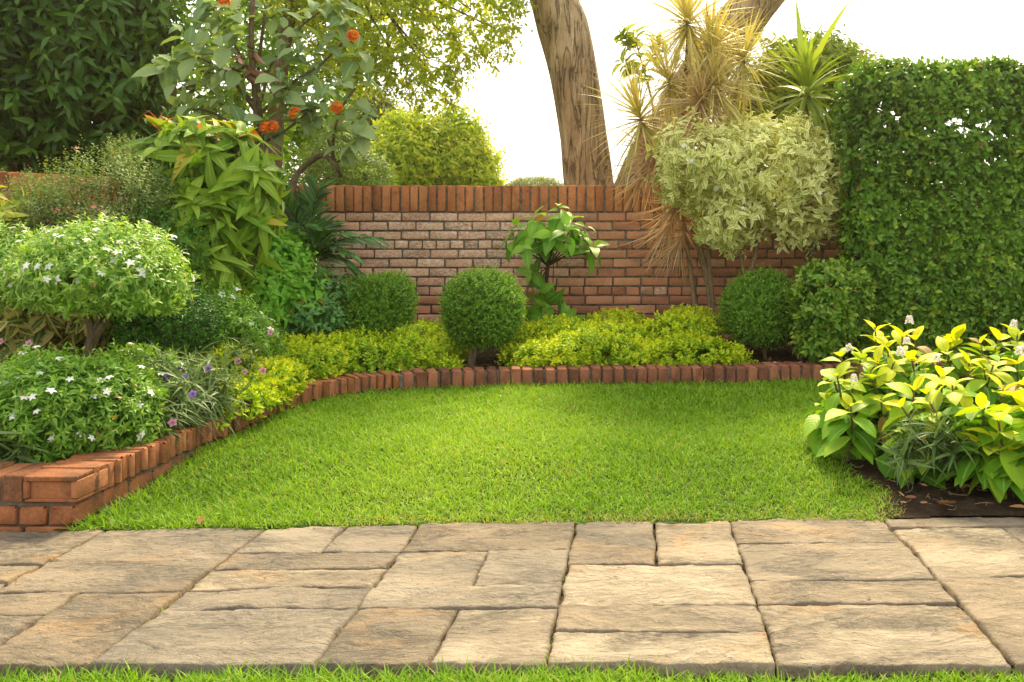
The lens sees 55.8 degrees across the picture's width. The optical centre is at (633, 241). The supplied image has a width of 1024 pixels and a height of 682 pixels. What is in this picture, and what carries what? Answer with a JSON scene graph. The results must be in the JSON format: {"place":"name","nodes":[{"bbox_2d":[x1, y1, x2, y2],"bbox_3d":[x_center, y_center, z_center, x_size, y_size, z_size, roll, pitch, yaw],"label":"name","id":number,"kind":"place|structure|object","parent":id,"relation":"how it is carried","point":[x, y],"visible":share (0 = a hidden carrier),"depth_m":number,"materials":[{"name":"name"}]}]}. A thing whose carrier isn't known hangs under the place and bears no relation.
{"place":"outdoors","nodes":[
{"label":"outdoors","id":0,"kind":"place"},
{"bbox_2d":[0,652,1023,681],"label":"front lawn","id":1,"kind":"structure","parent":0,"point":[703,680],"depth_m":2.26,"materials":[{"name":"green plant"}]},
{"bbox_2d":[0,515,1023,679],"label":"path","id":2,"kind":"structure","parent":0,"point":[689,603],"depth_m":2.68,"materials":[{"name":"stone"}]},
{"bbox_2d":[197,515,203,523],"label":"fallen leaf","id":3,"kind":"object","parent":2,"relation":"on","point":[200,519],"visible":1,"depth_m":3.34,"materials":[{"name":"orange plant"}]},
{"bbox_2d":[54,351,1023,661],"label":"leaf litter","id":4,"kind":"object","parent":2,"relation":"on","point":[748,361],"visible":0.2,"depth_m":3.61,"materials":[{"name":"brown plant"}]},
{"bbox_2d":[54,373,972,532],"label":"lawn","id":5,"kind":"structure","parent":0,"point":[665,520],"depth_m":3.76,"materials":[{"name":"green plant"}]},
{"bbox_2d":[39,340,1008,454],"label":"bed soil","id":6,"kind":"structure","parent":0,"point":[492,357],"depth_m":6.96,"materials":[{"name":"brown soil"}]},
{"bbox_2d":[0,185,35,257],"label":"red tipped plant","id":7,"kind":"object","parent":6,"relation":"on","point":[9,214],"visible":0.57,"depth_m":4.89,"materials":[{"name":"green plant"}]},
{"bbox_2d":[0,335,54,427],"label":"ruellia clump","id":8,"kind":"object","parent":6,"relation":"on","point":[29,342],"visible":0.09,"depth_m":4.25,"materials":[{"name":"green plant"}]},
{"bbox_2d":[0,401,71,463],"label":"ruellia clump","id":9,"kind":"object","parent":6,"relation":"on","point":[11,455],"visible":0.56,"depth_m":3.58,"materials":[{"name":"green plant"}]},
{"bbox_2d":[0,212,98,314],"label":"jasmine tree","id":10,"kind":"object","parent":6,"relation":"on","point":[7,250],"visible":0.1,"depth_m":4.54,"materials":[{"name":"green plant"}]},
{"bbox_2d":[0,286,120,371],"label":"blotched plant","id":11,"kind":"object","parent":6,"relation":"on","point":[45,329],"visible":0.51,"depth_m":4.60,"materials":[{"name":"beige plant"}]},
{"bbox_2d":[0,341,172,462],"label":"jasmine bush","id":12,"kind":"object","parent":6,"relation":"on","point":[97,383],"visible":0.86,"depth_m":3.73,"materials":[{"name":"green plant"}]},
{"bbox_2d":[0,132,184,355],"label":"fine shrub","id":13,"kind":"object","parent":6,"relation":"on","point":[117,160],"visible":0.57,"depth_m":5.25,"materials":[{"name":"green plant"}]},
{"bbox_2d":[0,211,200,361],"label":"jasmine tree","id":14,"kind":"object","parent":6,"relation":"on","point":[123,272],"visible":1,"depth_m":4.15,"materials":[{"name":"green plant"}]},
{"bbox_2d":[0,187,220,356],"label":"fine shrub","id":15,"kind":"object","parent":6,"relation":"on","point":[165,230],"visible":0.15,"depth_m":5.34,"materials":[{"name":"green plant"}]},
{"bbox_2d":[63,337,204,425],"bbox_3d":[-2.265,0.684,4.393,0.678,0.488,0.700,0,0,0],"label":"jasmine bush","id":16,"kind":"object","parent":6,"relation":"on","point":[133,356],"visible":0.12,"depth_m":4.36,"materials":[{"name":"green plant"}]},
{"bbox_2d":[79,369,199,459],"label":"ruellia clump","id":17,"kind":"object","parent":6,"relation":"on","point":[164,417],"visible":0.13,"depth_m":4.03,"materials":[{"name":"green plant"}]},
{"bbox_2d":[100,282,232,369],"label":"round bush","id":18,"kind":"object","parent":6,"relation":"on","point":[152,331],"visible":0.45,"depth_m":4.87,"materials":[{"name":"green plant"}]},
{"bbox_2d":[100,336,260,457],"bbox_3d":[-2.126,0.710,4.420,0.700,0.597,1.032,0,0,0],"label":"ruellia clump","id":19,"kind":"object","parent":6,"relation":"on","point":[205,388],"visible":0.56,"depth_m":4.31,"materials":[{"name":"green plant"}]},
{"bbox_2d":[118,110,291,340],"bbox_3d":[-2.622,0.034,5.885,0.854,1.702,0.964,0,0,40],"label":"lance leaved plant","id":20,"kind":"object","parent":6,"relation":"on","point":[228,182],"visible":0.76,"depth_m":5.71,"materials":[{"name":"green plant"}]},
{"bbox_2d":[120,165,306,349],"bbox_3d":[-3.019,0.078,6.766,1.254,1.615,1.585,0,0,0],"label":"shade shrub","id":21,"kind":"object","parent":6,"relation":"on","point":[279,174],"visible":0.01,"depth_m":7.19,"materials":[{"name":"green plant"}]},
{"bbox_2d":[179,328,273,403],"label":"ruellia clump","id":22,"kind":"object","parent":6,"relation":"on","point":[238,361],"visible":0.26,"depth_m":4.93,"materials":[{"name":"green plant"}]},
{"bbox_2d":[171,276,289,359],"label":"jasmine bush","id":23,"kind":"object","parent":6,"relation":"on","point":[231,312],"visible":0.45,"depth_m":5.34,"materials":[{"name":"green plant"}]},
{"bbox_2d":[130,0,381,255],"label":"orange flowered tree","id":24,"kind":"object","parent":6,"relation":"on","point":[185,57],"visible":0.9,"depth_m":6.90,"materials":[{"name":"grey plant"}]},
{"bbox_2d":[198,341,315,430],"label":"golden shrub","id":25,"kind":"object","parent":6,"relation":"on","point":[281,384],"visible":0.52,"depth_m":4.98,"materials":[{"name":"yellow plant"}]},
{"bbox_2d":[236,222,335,349],"bbox_3d":[-2.481,0.294,6.539,0.857,1.181,1.124,0,0,-25],"label":"leafy bush","id":26,"kind":"object","parent":6,"relation":"on","point":[292,262],"visible":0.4,"depth_m":6.28,"materials":[{"name":"green plant"}]},
{"bbox_2d":[252,329,363,379],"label":"golden shrub","id":27,"kind":"object","parent":6,"relation":"on","point":[310,351],"visible":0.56,"depth_m":5.87,"materials":[{"name":"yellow plant"}]},
{"bbox_2d":[259,255,360,362],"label":"pinnate shrub","id":28,"kind":"object","parent":6,"relation":"on","point":[334,314],"visible":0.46,"depth_m":6.43,"materials":[{"name":"green plant"}]},
{"bbox_2d":[276,172,392,278],"bbox_3d":[-2.172,0.177,6.799,0.900,1.385,0.620,0,0,41],"label":"fern palm","id":29,"kind":"object","parent":6,"relation":"on","point":[321,234],"visible":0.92,"depth_m":6.91,"materials":[{"name":"green plant"}]},
{"bbox_2d":[335,266,420,341],"bbox_3d":[-1.820,0.527,6.754,0.625,0.707,0.598,0,0,0],"label":"topiary ball","id":30,"kind":"object","parent":6,"relation":"on","point":[385,300],"visible":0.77,"depth_m":6.59,"materials":[{"name":"green plant"}]},
{"bbox_2d":[314,319,448,373],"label":"golden shrub","id":31,"kind":"object","parent":6,"relation":"on","point":[381,351],"visible":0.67,"depth_m":6.27,"materials":[{"name":"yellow plant"}]},
{"bbox_2d":[397,317,468,370],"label":"golden shrub","id":32,"kind":"object","parent":6,"relation":"on","point":[454,354],"visible":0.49,"depth_m":6.62,"materials":[{"name":"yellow plant"}]},
{"bbox_2d":[436,263,530,367],"bbox_3d":[-1.038,0.514,6.569,0.647,0.738,0.666,0,0,0],"label":"topiary ball","id":33,"kind":"object","parent":6,"relation":"on","point":[483,309],"visible":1,"depth_m":6.39,"materials":[{"name":"green plant"}]},
{"bbox_2d":[500,203,609,324],"bbox_3d":[-0.601,0.281,7.373,0.845,1.182,0.520,0,0,0],"label":"broad leaved sapling","id":34,"kind":"object","parent":6,"relation":"on","point":[551,237],"visible":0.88,"depth_m":7.33,"materials":[{"name":"green plant"}]},
{"bbox_2d":[495,312,638,368],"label":"golden shrub","id":35,"kind":"object","parent":6,"relation":"on","point":[540,342],"visible":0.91,"depth_m":6.43,"materials":[{"name":"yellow plant"}]},
{"bbox_2d":[558,305,665,366],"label":"golden shrub","id":36,"kind":"object","parent":6,"relation":"on","point":[632,330],"visible":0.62,"depth_m":6.80,"materials":[{"name":"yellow plant"}]},
{"bbox_2d":[580,0,806,334],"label":"spiky dracaena","id":37,"kind":"object","parent":6,"relation":"on","point":[709,98],"visible":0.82,"depth_m":7.36,"materials":[{"name":"beige plant"}]},
{"bbox_2d":[627,303,760,366],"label":"golden shrub","id":38,"kind":"object","parent":6,"relation":"on","point":[700,338],"visible":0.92,"depth_m":6.65,"materials":[{"name":"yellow plant"}]},
{"bbox_2d":[640,106,856,344],"bbox_3d":[0.864,-0.072,7.193,1.622,1.905,1.188,0,0,-15],"label":"variegated shrub","id":39,"kind":"object","parent":6,"relation":"on","point":[747,178],"visible":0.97,"depth_m":6.88,"materials":[{"name":"green plant"}]},
{"bbox_2d":[713,262,795,359],"bbox_3d":[0.933,0.514,6.902,0.713,0.739,0.630,0,0,0],"label":"topiary ball","id":40,"kind":"object","parent":6,"relation":"on","point":[753,308],"visible":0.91,"depth_m":6.73,"materials":[{"name":"green plant"}]},
{"bbox_2d":[783,328,805,363],"bbox_3d":[1.124,0.729,6.726,0.034,0.228,0.376,0,0,-14],"label":"dead stick","id":41,"kind":"object","parent":6,"relation":"on","point":[801,359],"visible":0.48,"depth_m":6.67,"materials":[{"name":"brown wood"}]},
{"bbox_2d":[753,1,855,301],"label":"strap leaved plant","id":42,"kind":"object","parent":6,"relation":"on","point":[802,73],"visible":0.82,"depth_m":7.55,"materials":[{"name":"green plant"}]},
{"bbox_2d":[782,256,877,362],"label":"loose bush","id":43,"kind":"object","parent":6,"relation":"on","point":[822,329],"visible":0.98,"depth_m":6.34,"materials":[{"name":"green plant"}]},
{"bbox_2d":[825,53,1023,361],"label":"clipped hedge","id":44,"kind":"object","parent":6,"relation":"on","point":[885,216],"visible":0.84,"depth_m":6.58,"materials":[{"name":"green plant"}]},
{"bbox_2d":[92,0,1023,185],"label":"sky","id":45,"kind":"structure","parent":0,"point":[519,104],"materials":[{"name":"white"}]},
{"bbox_2d":[819,427,1023,517],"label":"island soil","id":46,"kind":"structure","parent":0,"point":[964,505],"depth_m":3.63,"materials":[{"name":"brown soil"}]},
{"bbox_2d":[59,360,1014,509],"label":"soil litter","id":47,"kind":"object","parent":46,"relation":"on","point":[844,458],"visible":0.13,"depth_m":3.66,"materials":[{"name":"brown soil"}]},
{"bbox_2d":[802,343,898,464],"bbox_3d":[0.985,0.768,4.280,0.480,0.619,0.740,0,0,0],"label":"golden top plant","id":48,"kind":"object","parent":46,"relation":"on","point":[845,424],"visible":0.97,"depth_m":4.13,"materials":[{"name":"green plant"}]},
{"bbox_2d":[851,315,942,419],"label":"golden top plant","id":49,"kind":"object","parent":46,"relation":"on","point":[896,366],"visible":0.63,"depth_m":4.43,"materials":[{"name":"yellow plant"}]},
{"bbox_2d":[873,402,981,491],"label":"ruellia clump","id":50,"kind":"object","parent":46,"relation":"on","point":[908,446],"visible":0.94,"depth_m":3.70,"materials":[{"name":"green plant"}]},
{"bbox_2d":[871,353,987,488],"bbox_3d":[1.224,0.801,3.982,0.522,0.627,0.553,0,0,0],"label":"golden top plant","id":51,"kind":"object","parent":46,"relation":"on","point":[953,401],"visible":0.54,"depth_m":3.92,"materials":[{"name":"yellow plant"}]},
{"bbox_2d":[939,501,955,503],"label":"fallen leaf","id":52,"kind":"object","parent":46,"relation":"on","point":[947,502],"visible":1,"depth_m":3.51,"materials":[{"name":"brown plant"}]},
{"bbox_2d":[908,319,1023,442],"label":"golden top plant","id":53,"kind":"object","parent":46,"relation":"on","point":[963,363],"visible":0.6,"depth_m":4.53,"materials":[{"name":"yellow plant"}]},
{"bbox_2d":[935,373,1023,502],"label":"golden top plant","id":54,"kind":"object","parent":46,"relation":"on","point":[998,470],"visible":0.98,"depth_m":3.63,"materials":[{"name":"yellow plant"}]},
{"bbox_2d":[1010,504,1023,507],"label":"fallen leaf","id":55,"kind":"object","parent":46,"relation":"on","point":[1018,506],"visible":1,"depth_m":3.46,"materials":[{"name":"orange plant"}]},
{"label":"ground","id":56,"kind":"structure","parent":0,"visible":0},
{"bbox_2d":[0,165,60,174],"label":"bush","id":57,"kind":"object","parent":56,"relation":"on","point":[3,169],"visible":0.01,"depth_m":11.66,"materials":[{"name":"green plant"}]},
{"bbox_2d":[0,0,185,176],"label":"dark tree","id":58,"kind":"object","parent":56,"relation":"on","point":[69,69],"visible":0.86,"depth_m":8.20,"materials":[{"name":"green plant"}]},
{"bbox_2d":[0,171,314,350],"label":"brick wall","id":59,"kind":"structure","parent":56,"relation":"on","point":[3,178],"depth_m":6.55,"materials":[{"name":"brown brick"}]},
{"bbox_2d":[145,0,390,166],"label":"backing tree","id":60,"kind":"object","parent":56,"relation":"on","point":[296,137],"visible":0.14,"depth_m":10.33,"materials":[{"name":"green plant"}]},
{"bbox_2d":[283,105,401,221],"bbox_3d":[-4.192,-0.447,13.006,2.126,3.070,1.444,0,0,0],"label":"feathery tree","id":61,"kind":"object","parent":56,"relation":"on","point":[330,171],"visible":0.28,"depth_m":12.68,"materials":[{"name":"green plant"}]},
{"bbox_2d":[294,85,416,181],"bbox_3d":[-5.398,-1.047,18.977,2.732,4.261,2.020,0,0,0],"label":"olive tree","id":62,"kind":"object","parent":56,"relation":"on","point":[376,105],"visible":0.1,"depth_m":18.55,"materials":[{"name":"green plant"}]},
{"bbox_2d":[258,0,537,172],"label":"overhanging tree","id":63,"kind":"object","parent":56,"relation":"on","point":[424,16],"visible":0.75,"depth_m":8.76,"materials":[{"name":"green plant"}]},
{"bbox_2d":[344,94,509,186],"bbox_3d":[-3.281,-0.617,14.879,2.694,3.411,1.839,0,0,0],"label":"round tree","id":64,"kind":"object","parent":56,"relation":"on","point":[457,154],"visible":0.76,"depth_m":14.57,"materials":[{"name":"green plant"}]},
{"bbox_2d":[0,359,1010,531],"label":"brick kerb","id":65,"kind":"structure","parent":56,"relation":"on","point":[44,497],"depth_m":4.25,"materials":[{"name":"brown brick"}]},
{"bbox_2d":[505,175,563,186],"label":"distant tree","id":66,"kind":"object","parent":56,"relation":"on","point":[536,181],"visible":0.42,"depth_m":54.37,"materials":[{"name":"green plant"}]},
{"bbox_2d":[611,23,669,171],"bbox_3d":[0.076,-0.444,8.568,0.559,3.047,0.438,0,0,0],"label":"slender sapling","id":67,"kind":"object","parent":56,"relation":"on","point":[627,36],"visible":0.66,"depth_m":8.56,"materials":[{"name":"green plant"}]},
{"bbox_2d":[530,0,784,186],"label":"forked tree","id":68,"kind":"object","parent":56,"relation":"on","point":[563,31],"visible":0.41,"depth_m":9.10,"materials":[{"name":"brown plant"}]},
{"bbox_2d":[317,185,1012,339],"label":"brick wall","id":69,"kind":"structure","parent":56,"relation":"on","point":[435,236],"depth_m":7.90,"materials":[{"name":"brown brick"}]},
{"bbox_2d":[715,23,886,177],"bbox_3d":[1.504,-0.427,8.504,1.642,3.049,1.188,0,0,0],"label":"arching tree","id":70,"kind":"object","parent":56,"relation":"on","point":[835,49],"visible":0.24,"depth_m":8.20,"materials":[{"name":"green plant"}]}
]}

